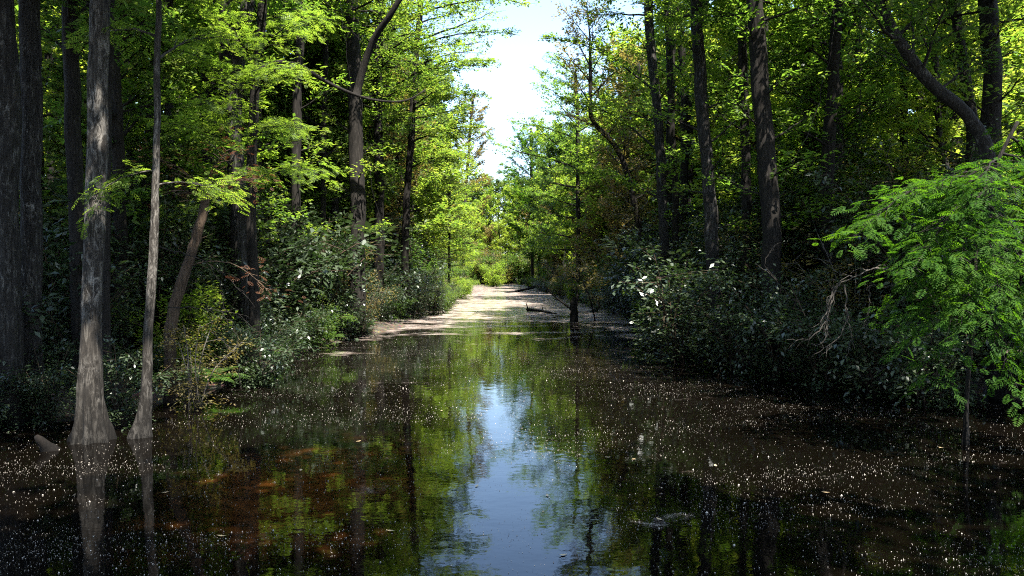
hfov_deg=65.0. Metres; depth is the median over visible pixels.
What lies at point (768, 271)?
dead branch
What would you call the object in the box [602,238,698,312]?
glossy shrub
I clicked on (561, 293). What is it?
twiggy shrub
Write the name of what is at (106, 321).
maple tree
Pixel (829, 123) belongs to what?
cypress tree
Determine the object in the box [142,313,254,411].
twiggy shrub
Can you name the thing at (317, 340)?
fern
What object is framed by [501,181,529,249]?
maple tree
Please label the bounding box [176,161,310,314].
thicket shrub
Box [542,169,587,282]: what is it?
bay tree
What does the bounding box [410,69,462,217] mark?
maple tree
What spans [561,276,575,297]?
lime shrub
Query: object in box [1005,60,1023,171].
maple tree
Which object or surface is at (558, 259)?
ash tree
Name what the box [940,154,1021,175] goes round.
dead branch
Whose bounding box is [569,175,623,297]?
ash tree
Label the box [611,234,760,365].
glossy shrub
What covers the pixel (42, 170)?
glossy shrub
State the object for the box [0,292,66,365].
glossy shrub
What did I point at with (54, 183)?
glossy shrub
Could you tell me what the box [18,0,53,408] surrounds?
cypress tree
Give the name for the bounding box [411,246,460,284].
glossy shrub
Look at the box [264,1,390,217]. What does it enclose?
cypress tree
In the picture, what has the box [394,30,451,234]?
maple tree
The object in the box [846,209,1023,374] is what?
glossy shrub
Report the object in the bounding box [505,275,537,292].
log
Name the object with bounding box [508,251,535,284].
leafy shrub
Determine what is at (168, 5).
cypress tree
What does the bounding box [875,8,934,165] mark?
cypress tree
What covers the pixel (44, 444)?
cypress knee
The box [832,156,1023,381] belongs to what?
glossy shrub
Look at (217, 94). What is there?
bay tree
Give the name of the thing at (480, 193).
maple tree
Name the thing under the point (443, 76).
maple tree
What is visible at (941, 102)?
cypress tree
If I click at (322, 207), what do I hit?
maple tree
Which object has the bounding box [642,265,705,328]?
glossy shrub
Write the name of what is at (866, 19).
maple tree
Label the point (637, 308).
leafy shrub
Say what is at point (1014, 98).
bay tree
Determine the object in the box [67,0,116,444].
cypress tree
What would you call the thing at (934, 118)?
bay tree
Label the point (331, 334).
fern
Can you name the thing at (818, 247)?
thicket shrub
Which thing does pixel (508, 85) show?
sky
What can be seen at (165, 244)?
thicket shrub
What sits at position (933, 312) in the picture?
twiggy shrub
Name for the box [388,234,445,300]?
leafy shrub
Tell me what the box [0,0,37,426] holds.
cypress tree
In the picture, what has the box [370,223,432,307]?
glossy shrub
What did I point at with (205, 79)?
cypress tree
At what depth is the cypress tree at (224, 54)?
19.35 m
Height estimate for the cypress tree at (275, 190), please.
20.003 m
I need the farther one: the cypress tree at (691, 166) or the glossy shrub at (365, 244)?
the cypress tree at (691, 166)
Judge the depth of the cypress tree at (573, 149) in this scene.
90.66 m
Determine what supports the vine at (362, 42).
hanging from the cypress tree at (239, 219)
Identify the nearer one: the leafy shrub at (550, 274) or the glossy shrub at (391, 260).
the glossy shrub at (391, 260)
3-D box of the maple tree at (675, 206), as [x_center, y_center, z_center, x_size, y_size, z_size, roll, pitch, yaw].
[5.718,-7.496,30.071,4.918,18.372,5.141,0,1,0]
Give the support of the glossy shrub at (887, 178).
on the ground
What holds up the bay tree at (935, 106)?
on the ground
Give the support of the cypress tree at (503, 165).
on the ground
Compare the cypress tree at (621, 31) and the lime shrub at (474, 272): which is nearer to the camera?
the cypress tree at (621, 31)
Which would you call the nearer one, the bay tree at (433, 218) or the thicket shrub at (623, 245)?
the thicket shrub at (623, 245)
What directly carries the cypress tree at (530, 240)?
on the ground
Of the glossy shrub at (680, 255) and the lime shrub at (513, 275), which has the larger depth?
the lime shrub at (513, 275)
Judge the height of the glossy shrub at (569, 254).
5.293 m
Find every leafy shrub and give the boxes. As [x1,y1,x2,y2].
[275,292,358,347]
[384,284,417,321]
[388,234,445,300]
[410,238,450,301]
[411,213,432,259]
[417,282,460,313]
[420,234,455,261]
[422,241,452,282]
[426,277,467,310]
[446,282,465,300]
[447,256,475,281]
[452,256,479,283]
[458,273,479,293]
[476,243,504,283]
[476,253,507,284]
[477,240,518,283]
[499,246,537,284]
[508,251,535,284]
[522,273,535,286]
[540,266,551,280]
[542,275,564,296]
[548,278,564,292]
[574,281,597,306]
[578,253,625,304]
[594,276,617,305]
[622,291,658,327]
[623,277,651,319]
[647,206,731,244]
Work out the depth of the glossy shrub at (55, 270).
14.53 m
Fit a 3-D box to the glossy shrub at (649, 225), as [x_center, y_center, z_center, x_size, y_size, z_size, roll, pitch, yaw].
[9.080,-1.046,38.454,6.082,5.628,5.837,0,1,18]
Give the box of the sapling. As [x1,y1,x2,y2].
[550,261,609,320]
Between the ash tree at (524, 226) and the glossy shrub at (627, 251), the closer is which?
the glossy shrub at (627, 251)
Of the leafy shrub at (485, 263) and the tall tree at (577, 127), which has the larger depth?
the leafy shrub at (485, 263)
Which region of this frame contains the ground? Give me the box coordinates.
[47,277,1023,416]
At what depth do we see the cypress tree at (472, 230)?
80.87 m
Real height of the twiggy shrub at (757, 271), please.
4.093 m
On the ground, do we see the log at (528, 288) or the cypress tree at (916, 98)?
the cypress tree at (916, 98)
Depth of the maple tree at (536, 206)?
117.83 m
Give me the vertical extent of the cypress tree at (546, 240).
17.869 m
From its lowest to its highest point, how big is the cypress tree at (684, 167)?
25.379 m
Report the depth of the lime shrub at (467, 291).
64.17 m
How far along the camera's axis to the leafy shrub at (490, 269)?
140.13 m
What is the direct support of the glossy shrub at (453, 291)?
on the ground
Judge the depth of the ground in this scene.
15.11 m
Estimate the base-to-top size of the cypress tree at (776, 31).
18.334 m
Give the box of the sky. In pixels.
[137,0,1019,220]
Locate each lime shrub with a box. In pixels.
[110,279,237,374]
[450,276,479,298]
[465,255,481,280]
[477,260,506,286]
[503,252,517,281]
[503,255,520,283]
[538,266,549,279]
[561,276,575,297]
[564,282,582,300]
[565,259,586,286]
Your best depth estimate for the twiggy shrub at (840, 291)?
17.96 m
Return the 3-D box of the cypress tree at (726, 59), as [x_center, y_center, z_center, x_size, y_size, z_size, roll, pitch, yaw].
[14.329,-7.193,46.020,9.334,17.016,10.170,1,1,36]
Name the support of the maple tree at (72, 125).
on the ground
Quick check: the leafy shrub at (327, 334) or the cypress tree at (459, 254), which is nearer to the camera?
the leafy shrub at (327, 334)
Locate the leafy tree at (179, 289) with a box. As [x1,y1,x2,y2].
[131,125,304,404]
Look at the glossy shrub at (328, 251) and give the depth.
25.57 m
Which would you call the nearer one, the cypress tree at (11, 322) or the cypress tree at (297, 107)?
the cypress tree at (11, 322)
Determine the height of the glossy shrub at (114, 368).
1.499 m
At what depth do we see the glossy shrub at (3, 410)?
11.34 m
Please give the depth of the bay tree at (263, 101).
23.92 m
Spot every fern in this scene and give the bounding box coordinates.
[178,362,251,385]
[299,337,323,343]
[318,331,346,339]
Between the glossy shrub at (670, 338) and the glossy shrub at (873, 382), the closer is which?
the glossy shrub at (873, 382)
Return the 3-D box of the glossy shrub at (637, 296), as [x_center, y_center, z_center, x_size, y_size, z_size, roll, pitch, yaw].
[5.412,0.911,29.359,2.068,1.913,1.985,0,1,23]
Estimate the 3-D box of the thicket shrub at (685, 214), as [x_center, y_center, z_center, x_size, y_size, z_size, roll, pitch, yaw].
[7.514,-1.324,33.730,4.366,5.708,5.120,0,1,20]
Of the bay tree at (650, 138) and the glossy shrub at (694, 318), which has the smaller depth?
the glossy shrub at (694, 318)
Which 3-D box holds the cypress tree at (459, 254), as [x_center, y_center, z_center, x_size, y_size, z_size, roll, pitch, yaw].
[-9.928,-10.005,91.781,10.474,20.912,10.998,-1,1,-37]
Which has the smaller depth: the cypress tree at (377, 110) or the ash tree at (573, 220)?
the cypress tree at (377, 110)
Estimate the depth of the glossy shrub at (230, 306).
18.38 m
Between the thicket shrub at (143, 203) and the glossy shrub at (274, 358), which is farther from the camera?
the thicket shrub at (143, 203)
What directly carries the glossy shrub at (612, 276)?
on the ground
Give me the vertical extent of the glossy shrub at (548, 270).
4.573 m
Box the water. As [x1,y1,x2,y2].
[0,284,1023,575]
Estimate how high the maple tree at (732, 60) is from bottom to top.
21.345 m
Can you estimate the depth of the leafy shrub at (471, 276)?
139.37 m
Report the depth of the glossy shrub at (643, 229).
39.83 m
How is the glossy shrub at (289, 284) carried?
on the ground
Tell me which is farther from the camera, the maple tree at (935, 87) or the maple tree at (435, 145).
the maple tree at (435, 145)
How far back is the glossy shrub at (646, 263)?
30.59 m
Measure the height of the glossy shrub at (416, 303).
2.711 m
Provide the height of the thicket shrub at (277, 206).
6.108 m
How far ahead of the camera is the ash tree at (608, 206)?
43.66 m
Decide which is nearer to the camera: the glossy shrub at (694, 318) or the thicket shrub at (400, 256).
the glossy shrub at (694, 318)
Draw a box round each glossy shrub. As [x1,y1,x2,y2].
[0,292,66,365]
[0,336,78,427]
[0,362,75,432]
[19,150,148,337]
[19,156,189,293]
[19,216,134,377]
[41,179,148,384]
[41,244,192,389]
[42,223,224,365]
[44,216,219,338]
[49,334,200,430]
[82,145,292,318]
[111,335,187,392]
[159,208,333,329]
[162,222,359,346]
[168,257,290,348]
[171,251,274,358]
[177,311,290,385]
[180,188,419,334]
[208,308,311,364]
[215,322,319,389]
[219,187,341,295]
[224,253,348,335]
[258,205,408,339]
[260,318,304,359]
[264,299,337,352]
[270,211,391,325]
[271,209,385,299]
[304,210,412,269]
[305,254,402,316]
[307,298,375,339]
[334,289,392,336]
[344,258,429,318]
[365,201,426,298]
[365,270,410,322]
[366,253,447,309]
[369,260,423,319]
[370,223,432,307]
[373,258,453,302]
[399,270,442,318]
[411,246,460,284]
[411,271,453,315]
[417,229,444,258]
[426,279,455,303]
[440,278,458,304]
[531,280,548,291]
[533,278,556,292]
[538,261,559,284]
[549,263,562,272]
[559,269,584,281]
[559,276,587,303]
[563,248,586,273]
[580,281,615,311]
[583,249,603,262]
[594,216,799,292]
[595,265,644,308]
[596,282,621,314]
[598,220,718,307]
[600,262,634,303]
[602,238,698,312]
[602,283,645,320]
[606,279,635,316]
[607,225,634,257]
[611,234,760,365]
[616,221,721,326]
[616,261,644,314]
[624,208,658,268]
[625,222,740,311]
[626,258,805,336]
[629,291,671,331]
[636,216,753,327]
[638,297,692,344]
[640,208,658,239]
[640,237,705,312]
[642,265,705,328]
[669,288,744,349]
[672,260,805,375]
[678,294,788,358]
[682,168,820,294]
[685,198,910,329]
[702,180,929,326]
[710,264,861,381]
[713,229,848,346]
[751,266,907,390]
[758,295,893,377]
[761,299,835,367]
[762,294,964,402]
[781,186,900,288]
[794,173,1023,235]
[815,308,1013,413]
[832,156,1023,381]
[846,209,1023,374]
[849,160,1021,363]
[865,306,981,384]
[941,211,1023,392]
[964,281,1023,398]
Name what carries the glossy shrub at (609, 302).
on the ground
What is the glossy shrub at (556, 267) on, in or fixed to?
on the ground
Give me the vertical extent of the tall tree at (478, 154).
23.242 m
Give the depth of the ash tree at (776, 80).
35.20 m
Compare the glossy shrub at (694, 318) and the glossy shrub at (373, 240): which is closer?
the glossy shrub at (694, 318)
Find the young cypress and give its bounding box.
[812,121,1023,445]
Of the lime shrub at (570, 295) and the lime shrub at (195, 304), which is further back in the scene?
the lime shrub at (570, 295)
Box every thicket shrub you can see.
[19,134,215,314]
[110,173,246,368]
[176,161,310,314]
[257,202,330,287]
[261,194,306,224]
[262,212,326,259]
[306,201,373,256]
[372,235,424,270]
[394,210,441,268]
[607,222,657,273]
[621,199,719,270]
[621,210,658,261]
[642,190,727,266]
[677,138,878,315]
[682,207,797,296]
[699,193,739,241]
[777,140,958,347]
[798,114,1023,360]
[907,163,1023,293]
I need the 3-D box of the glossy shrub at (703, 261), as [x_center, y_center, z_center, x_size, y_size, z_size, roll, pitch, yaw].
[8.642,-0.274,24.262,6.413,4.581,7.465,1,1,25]
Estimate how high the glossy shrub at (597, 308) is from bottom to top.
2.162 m
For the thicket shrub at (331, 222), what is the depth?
36.21 m
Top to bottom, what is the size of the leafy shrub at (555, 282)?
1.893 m
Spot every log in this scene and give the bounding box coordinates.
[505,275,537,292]
[526,303,556,313]
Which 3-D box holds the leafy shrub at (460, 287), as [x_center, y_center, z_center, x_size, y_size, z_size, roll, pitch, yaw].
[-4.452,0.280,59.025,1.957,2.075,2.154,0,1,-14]
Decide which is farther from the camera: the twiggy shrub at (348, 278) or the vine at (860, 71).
the twiggy shrub at (348, 278)
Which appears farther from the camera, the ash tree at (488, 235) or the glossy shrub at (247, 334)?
the ash tree at (488, 235)
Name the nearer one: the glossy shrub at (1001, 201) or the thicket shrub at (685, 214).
the glossy shrub at (1001, 201)
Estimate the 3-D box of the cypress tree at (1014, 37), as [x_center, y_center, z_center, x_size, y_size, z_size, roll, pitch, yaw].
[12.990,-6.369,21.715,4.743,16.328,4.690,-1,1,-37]
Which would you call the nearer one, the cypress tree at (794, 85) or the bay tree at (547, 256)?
the cypress tree at (794, 85)
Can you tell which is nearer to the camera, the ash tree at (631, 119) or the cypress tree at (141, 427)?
the cypress tree at (141, 427)
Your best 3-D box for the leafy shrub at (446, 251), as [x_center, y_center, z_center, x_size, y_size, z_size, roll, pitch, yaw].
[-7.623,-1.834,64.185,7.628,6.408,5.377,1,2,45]
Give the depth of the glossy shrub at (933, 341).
15.05 m
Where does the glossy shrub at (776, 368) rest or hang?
in the water
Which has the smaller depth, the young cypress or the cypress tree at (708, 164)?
the young cypress
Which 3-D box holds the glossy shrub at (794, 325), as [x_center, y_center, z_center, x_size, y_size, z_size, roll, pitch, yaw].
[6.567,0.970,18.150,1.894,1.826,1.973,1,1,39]
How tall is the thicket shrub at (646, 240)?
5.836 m
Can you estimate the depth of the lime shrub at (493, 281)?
117.69 m
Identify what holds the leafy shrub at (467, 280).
in the water
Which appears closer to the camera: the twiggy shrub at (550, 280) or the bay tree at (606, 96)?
the bay tree at (606, 96)
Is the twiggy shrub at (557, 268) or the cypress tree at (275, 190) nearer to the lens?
the cypress tree at (275, 190)
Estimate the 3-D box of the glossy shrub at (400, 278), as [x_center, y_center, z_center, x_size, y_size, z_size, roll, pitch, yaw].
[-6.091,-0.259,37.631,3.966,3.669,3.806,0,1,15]
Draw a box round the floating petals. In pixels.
[0,314,1018,575]
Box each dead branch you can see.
[159,246,257,388]
[755,244,835,308]
[787,265,934,356]
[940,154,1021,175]
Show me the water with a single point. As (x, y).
(550, 396)
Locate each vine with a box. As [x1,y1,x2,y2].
[323,0,409,75]
[340,2,383,239]
[778,0,834,191]
[858,9,861,120]
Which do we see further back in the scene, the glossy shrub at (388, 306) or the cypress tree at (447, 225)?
the cypress tree at (447, 225)
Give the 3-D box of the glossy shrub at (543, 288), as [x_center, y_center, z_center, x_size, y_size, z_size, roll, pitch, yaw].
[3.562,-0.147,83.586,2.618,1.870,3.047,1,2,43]
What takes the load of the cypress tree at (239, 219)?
on the ground
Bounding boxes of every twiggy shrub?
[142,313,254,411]
[306,231,380,323]
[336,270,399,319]
[469,249,502,284]
[470,245,501,283]
[502,255,516,283]
[513,248,546,282]
[540,273,556,292]
[544,254,569,280]
[547,274,571,298]
[565,242,613,282]
[570,239,616,304]
[683,211,818,342]
[780,215,913,360]
[784,142,1014,345]
[881,236,1023,376]
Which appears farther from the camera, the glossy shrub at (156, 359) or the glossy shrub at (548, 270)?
the glossy shrub at (548, 270)
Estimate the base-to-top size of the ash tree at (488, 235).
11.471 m
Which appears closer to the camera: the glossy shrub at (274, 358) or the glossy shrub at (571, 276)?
the glossy shrub at (274, 358)
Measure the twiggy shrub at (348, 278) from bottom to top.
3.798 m
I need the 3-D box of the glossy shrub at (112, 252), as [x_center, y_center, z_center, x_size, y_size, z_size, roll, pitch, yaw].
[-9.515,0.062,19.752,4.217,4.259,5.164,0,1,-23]
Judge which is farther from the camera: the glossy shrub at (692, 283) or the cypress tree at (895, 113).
the cypress tree at (895, 113)
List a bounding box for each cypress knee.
[34,435,60,451]
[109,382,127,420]
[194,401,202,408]
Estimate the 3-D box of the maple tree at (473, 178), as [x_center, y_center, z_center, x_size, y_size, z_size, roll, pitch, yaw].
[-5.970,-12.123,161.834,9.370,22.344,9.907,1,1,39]
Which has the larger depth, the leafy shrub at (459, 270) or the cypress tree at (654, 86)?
the leafy shrub at (459, 270)
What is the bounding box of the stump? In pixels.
[544,284,577,321]
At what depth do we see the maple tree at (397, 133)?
52.56 m
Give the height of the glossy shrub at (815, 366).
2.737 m
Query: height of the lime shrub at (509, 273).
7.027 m
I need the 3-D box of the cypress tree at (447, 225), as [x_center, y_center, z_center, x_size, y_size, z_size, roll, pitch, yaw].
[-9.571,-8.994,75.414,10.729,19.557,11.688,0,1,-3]
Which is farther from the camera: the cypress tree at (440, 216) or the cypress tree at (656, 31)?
the cypress tree at (440, 216)
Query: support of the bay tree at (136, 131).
on the ground
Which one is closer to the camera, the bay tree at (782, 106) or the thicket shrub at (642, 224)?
the bay tree at (782, 106)
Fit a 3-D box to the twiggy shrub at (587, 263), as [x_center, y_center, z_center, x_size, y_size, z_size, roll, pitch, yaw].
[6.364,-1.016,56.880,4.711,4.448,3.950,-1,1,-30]
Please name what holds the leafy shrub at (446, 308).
in the water
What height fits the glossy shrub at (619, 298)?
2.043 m
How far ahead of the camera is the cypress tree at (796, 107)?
32.62 m
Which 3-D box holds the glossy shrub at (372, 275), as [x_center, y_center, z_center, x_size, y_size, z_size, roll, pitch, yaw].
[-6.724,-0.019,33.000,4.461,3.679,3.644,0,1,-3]
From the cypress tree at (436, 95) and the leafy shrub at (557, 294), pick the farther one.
the leafy shrub at (557, 294)
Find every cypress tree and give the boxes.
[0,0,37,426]
[15,5,85,294]
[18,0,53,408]
[43,0,185,372]
[44,4,84,329]
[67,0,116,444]
[111,0,223,222]
[121,0,245,203]
[121,23,195,162]
[143,0,425,370]
[161,0,269,246]
[162,0,319,323]
[168,0,343,332]
[213,4,310,231]
[253,0,372,328]
[262,32,413,227]
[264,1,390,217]
[304,0,433,335]
[306,0,539,317]
[326,1,478,249]
[371,0,507,318]
[416,184,463,249]
[424,69,481,257]
[436,114,469,260]
[451,201,483,257]
[490,161,523,254]
[520,155,561,277]
[530,87,630,253]
[537,115,594,256]
[538,0,714,326]
[542,147,591,258]
[575,23,677,255]
[621,1,749,231]
[628,0,778,356]
[629,27,723,221]
[637,1,730,238]
[639,12,779,230]
[644,5,709,245]
[668,0,861,368]
[675,25,794,220]
[678,0,819,279]
[692,40,798,193]
[733,1,823,198]
[738,2,802,167]
[749,3,874,259]
[768,0,821,217]
[770,4,852,196]
[771,0,909,346]
[820,16,896,195]
[851,2,958,185]
[871,14,938,172]
[873,15,925,182]
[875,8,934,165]
[890,3,1023,345]
[897,7,1016,226]
[899,0,1023,353]
[933,0,1023,207]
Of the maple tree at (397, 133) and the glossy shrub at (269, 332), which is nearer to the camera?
the glossy shrub at (269, 332)
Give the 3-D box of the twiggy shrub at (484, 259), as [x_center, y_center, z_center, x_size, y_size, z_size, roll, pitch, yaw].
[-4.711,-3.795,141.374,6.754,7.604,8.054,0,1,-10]
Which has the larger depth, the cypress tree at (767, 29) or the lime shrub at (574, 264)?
the lime shrub at (574, 264)
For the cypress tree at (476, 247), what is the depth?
109.04 m
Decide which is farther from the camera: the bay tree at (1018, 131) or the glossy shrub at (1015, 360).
the bay tree at (1018, 131)
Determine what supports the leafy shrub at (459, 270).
on the ground
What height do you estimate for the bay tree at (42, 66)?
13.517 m
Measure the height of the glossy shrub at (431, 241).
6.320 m
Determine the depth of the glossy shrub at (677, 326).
24.16 m
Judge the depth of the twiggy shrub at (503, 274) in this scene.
146.21 m
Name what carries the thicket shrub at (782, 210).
on the ground
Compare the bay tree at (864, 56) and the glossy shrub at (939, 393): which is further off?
the bay tree at (864, 56)
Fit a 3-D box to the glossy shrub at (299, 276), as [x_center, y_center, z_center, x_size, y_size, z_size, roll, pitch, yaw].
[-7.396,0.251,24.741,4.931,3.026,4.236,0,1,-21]
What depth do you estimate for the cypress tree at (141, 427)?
10.66 m
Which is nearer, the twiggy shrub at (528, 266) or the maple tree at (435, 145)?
the maple tree at (435, 145)
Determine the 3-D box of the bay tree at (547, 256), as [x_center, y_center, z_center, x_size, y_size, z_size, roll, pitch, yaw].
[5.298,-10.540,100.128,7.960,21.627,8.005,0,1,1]
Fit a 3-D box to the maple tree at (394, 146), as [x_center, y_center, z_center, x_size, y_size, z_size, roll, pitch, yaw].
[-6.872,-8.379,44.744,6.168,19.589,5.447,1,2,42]
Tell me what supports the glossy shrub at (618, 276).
on the ground
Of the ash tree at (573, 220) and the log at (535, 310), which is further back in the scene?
the ash tree at (573, 220)
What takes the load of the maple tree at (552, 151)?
on the water
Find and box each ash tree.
[328,56,436,263]
[477,222,501,258]
[512,211,535,258]
[534,185,575,280]
[563,175,620,276]
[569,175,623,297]
[593,150,657,288]
[595,35,700,228]
[679,20,796,213]
[750,20,895,213]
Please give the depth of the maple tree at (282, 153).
30.57 m
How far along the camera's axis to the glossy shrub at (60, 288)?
14.36 m
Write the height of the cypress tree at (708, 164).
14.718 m
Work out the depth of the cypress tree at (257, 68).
15.38 m
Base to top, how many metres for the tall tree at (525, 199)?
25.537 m
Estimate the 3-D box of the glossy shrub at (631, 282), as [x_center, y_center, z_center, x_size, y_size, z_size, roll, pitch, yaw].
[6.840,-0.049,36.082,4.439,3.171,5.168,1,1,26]
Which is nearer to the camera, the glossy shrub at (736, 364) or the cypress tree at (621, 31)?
the glossy shrub at (736, 364)
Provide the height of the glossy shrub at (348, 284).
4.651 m
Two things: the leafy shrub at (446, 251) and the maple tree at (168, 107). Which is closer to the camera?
the maple tree at (168, 107)
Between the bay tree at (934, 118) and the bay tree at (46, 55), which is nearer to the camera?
the bay tree at (46, 55)
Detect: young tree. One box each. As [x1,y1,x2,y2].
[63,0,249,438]
[412,135,488,297]
[550,0,670,319]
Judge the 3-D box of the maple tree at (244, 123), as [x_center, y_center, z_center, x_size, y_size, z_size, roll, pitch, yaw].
[-12.941,-6.505,36.225,6.731,16.052,7.117,0,1,-13]
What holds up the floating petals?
on the water
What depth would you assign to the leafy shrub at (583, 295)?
51.03 m
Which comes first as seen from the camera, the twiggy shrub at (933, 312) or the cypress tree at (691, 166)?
the twiggy shrub at (933, 312)
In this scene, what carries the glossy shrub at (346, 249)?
on the ground
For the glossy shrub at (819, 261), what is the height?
5.389 m
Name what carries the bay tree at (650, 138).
on the water
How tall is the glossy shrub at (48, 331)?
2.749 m
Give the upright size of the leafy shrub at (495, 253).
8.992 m
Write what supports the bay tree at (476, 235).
on the water
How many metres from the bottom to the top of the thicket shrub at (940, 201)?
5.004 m
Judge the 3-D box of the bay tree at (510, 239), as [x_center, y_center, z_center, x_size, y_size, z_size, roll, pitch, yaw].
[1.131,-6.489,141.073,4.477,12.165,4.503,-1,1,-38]
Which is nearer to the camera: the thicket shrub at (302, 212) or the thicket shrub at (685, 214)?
the thicket shrub at (302, 212)
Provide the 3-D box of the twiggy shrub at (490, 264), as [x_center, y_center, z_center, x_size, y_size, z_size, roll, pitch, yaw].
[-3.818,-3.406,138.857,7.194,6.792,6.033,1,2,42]
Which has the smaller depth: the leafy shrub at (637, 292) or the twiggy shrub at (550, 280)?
the leafy shrub at (637, 292)
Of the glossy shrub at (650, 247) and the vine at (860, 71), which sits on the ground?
the glossy shrub at (650, 247)
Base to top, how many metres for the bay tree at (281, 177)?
13.738 m
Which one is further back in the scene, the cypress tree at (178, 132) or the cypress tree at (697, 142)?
the cypress tree at (697, 142)
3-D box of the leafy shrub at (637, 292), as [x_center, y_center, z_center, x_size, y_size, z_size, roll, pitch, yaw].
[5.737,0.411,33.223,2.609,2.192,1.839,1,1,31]
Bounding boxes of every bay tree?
[14,0,134,227]
[15,5,64,177]
[40,0,177,279]
[131,3,283,210]
[139,0,285,261]
[145,2,283,237]
[306,25,402,258]
[410,167,452,259]
[466,217,486,283]
[475,187,503,255]
[488,218,512,280]
[496,181,524,265]
[507,217,525,278]
[517,177,551,277]
[523,118,568,281]
[529,184,550,265]
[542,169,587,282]
[574,19,667,257]
[609,3,730,242]
[658,1,801,229]
[750,0,894,270]
[781,1,933,198]
[861,0,1023,240]
[894,0,1023,197]
[908,21,1018,178]
[932,0,1023,196]
[975,1,1023,213]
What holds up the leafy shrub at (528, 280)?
on the ground
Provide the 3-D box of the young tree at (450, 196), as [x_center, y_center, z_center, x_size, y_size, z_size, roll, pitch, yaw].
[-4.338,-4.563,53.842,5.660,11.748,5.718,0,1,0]
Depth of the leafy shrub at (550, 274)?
105.93 m
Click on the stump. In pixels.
(572, 307)
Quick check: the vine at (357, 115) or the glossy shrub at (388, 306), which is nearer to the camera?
the vine at (357, 115)
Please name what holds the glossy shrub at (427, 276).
on the ground
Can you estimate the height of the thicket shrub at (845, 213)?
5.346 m
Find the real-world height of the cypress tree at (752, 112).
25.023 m
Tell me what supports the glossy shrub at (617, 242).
on the ground
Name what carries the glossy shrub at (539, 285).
in the water
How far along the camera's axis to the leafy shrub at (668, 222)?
33.86 m
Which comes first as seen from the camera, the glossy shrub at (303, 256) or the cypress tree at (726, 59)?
the glossy shrub at (303, 256)
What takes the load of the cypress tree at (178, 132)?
on the ground
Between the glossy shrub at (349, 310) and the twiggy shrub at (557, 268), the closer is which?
the glossy shrub at (349, 310)
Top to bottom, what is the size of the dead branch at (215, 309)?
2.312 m
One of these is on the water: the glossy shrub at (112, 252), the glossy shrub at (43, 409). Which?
the glossy shrub at (43, 409)
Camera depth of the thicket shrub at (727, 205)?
29.63 m
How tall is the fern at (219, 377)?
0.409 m
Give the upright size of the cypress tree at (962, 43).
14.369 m
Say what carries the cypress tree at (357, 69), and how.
on the ground
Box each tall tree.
[446,96,495,277]
[485,51,623,286]
[499,122,556,277]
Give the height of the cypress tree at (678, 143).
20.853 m
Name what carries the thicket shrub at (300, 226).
on the ground
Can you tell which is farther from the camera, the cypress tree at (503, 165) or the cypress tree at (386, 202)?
the cypress tree at (503, 165)
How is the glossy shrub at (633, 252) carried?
on the ground
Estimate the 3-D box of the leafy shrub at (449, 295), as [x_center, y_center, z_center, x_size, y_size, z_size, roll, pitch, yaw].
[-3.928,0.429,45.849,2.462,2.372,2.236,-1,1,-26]
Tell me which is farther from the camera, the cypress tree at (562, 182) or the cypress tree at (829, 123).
the cypress tree at (562, 182)
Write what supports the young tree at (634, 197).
on the ground
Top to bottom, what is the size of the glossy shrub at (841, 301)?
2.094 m
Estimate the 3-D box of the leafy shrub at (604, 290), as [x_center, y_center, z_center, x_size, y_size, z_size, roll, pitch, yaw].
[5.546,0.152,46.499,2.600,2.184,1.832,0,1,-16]
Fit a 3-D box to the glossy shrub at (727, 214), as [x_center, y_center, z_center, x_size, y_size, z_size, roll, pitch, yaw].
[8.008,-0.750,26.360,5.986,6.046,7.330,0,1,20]
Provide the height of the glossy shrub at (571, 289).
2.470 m
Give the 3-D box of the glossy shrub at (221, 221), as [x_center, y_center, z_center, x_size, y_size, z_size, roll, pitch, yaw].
[-9.526,-0.576,20.958,5.853,5.911,7.166,0,1,8]
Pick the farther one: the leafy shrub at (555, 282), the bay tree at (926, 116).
the leafy shrub at (555, 282)
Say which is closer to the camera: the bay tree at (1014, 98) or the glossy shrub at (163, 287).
the glossy shrub at (163, 287)
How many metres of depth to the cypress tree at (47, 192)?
18.58 m
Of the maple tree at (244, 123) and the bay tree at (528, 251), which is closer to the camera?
the maple tree at (244, 123)
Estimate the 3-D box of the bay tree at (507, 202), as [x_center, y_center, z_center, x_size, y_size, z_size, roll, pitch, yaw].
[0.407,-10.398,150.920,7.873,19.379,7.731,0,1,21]
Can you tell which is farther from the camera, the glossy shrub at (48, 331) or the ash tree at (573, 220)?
the ash tree at (573, 220)
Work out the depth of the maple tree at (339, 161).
33.51 m
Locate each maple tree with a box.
[16,0,167,391]
[40,0,182,404]
[40,0,220,348]
[131,0,244,330]
[163,10,287,206]
[241,0,364,234]
[243,0,413,243]
[272,1,367,256]
[319,19,422,219]
[370,0,433,268]
[393,45,479,245]
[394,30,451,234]
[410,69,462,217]
[460,180,498,243]
[463,171,499,242]
[470,172,520,250]
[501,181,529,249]
[524,164,557,268]
[525,119,594,290]
[632,0,712,278]
[674,0,806,340]
[695,5,799,199]
[747,0,919,331]
[787,7,913,200]
[800,0,1017,398]
[907,1,1023,174]
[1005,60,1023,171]
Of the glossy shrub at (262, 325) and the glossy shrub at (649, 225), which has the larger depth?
the glossy shrub at (649, 225)
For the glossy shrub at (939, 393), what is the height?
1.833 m
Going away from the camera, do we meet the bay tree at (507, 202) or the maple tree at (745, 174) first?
the maple tree at (745, 174)

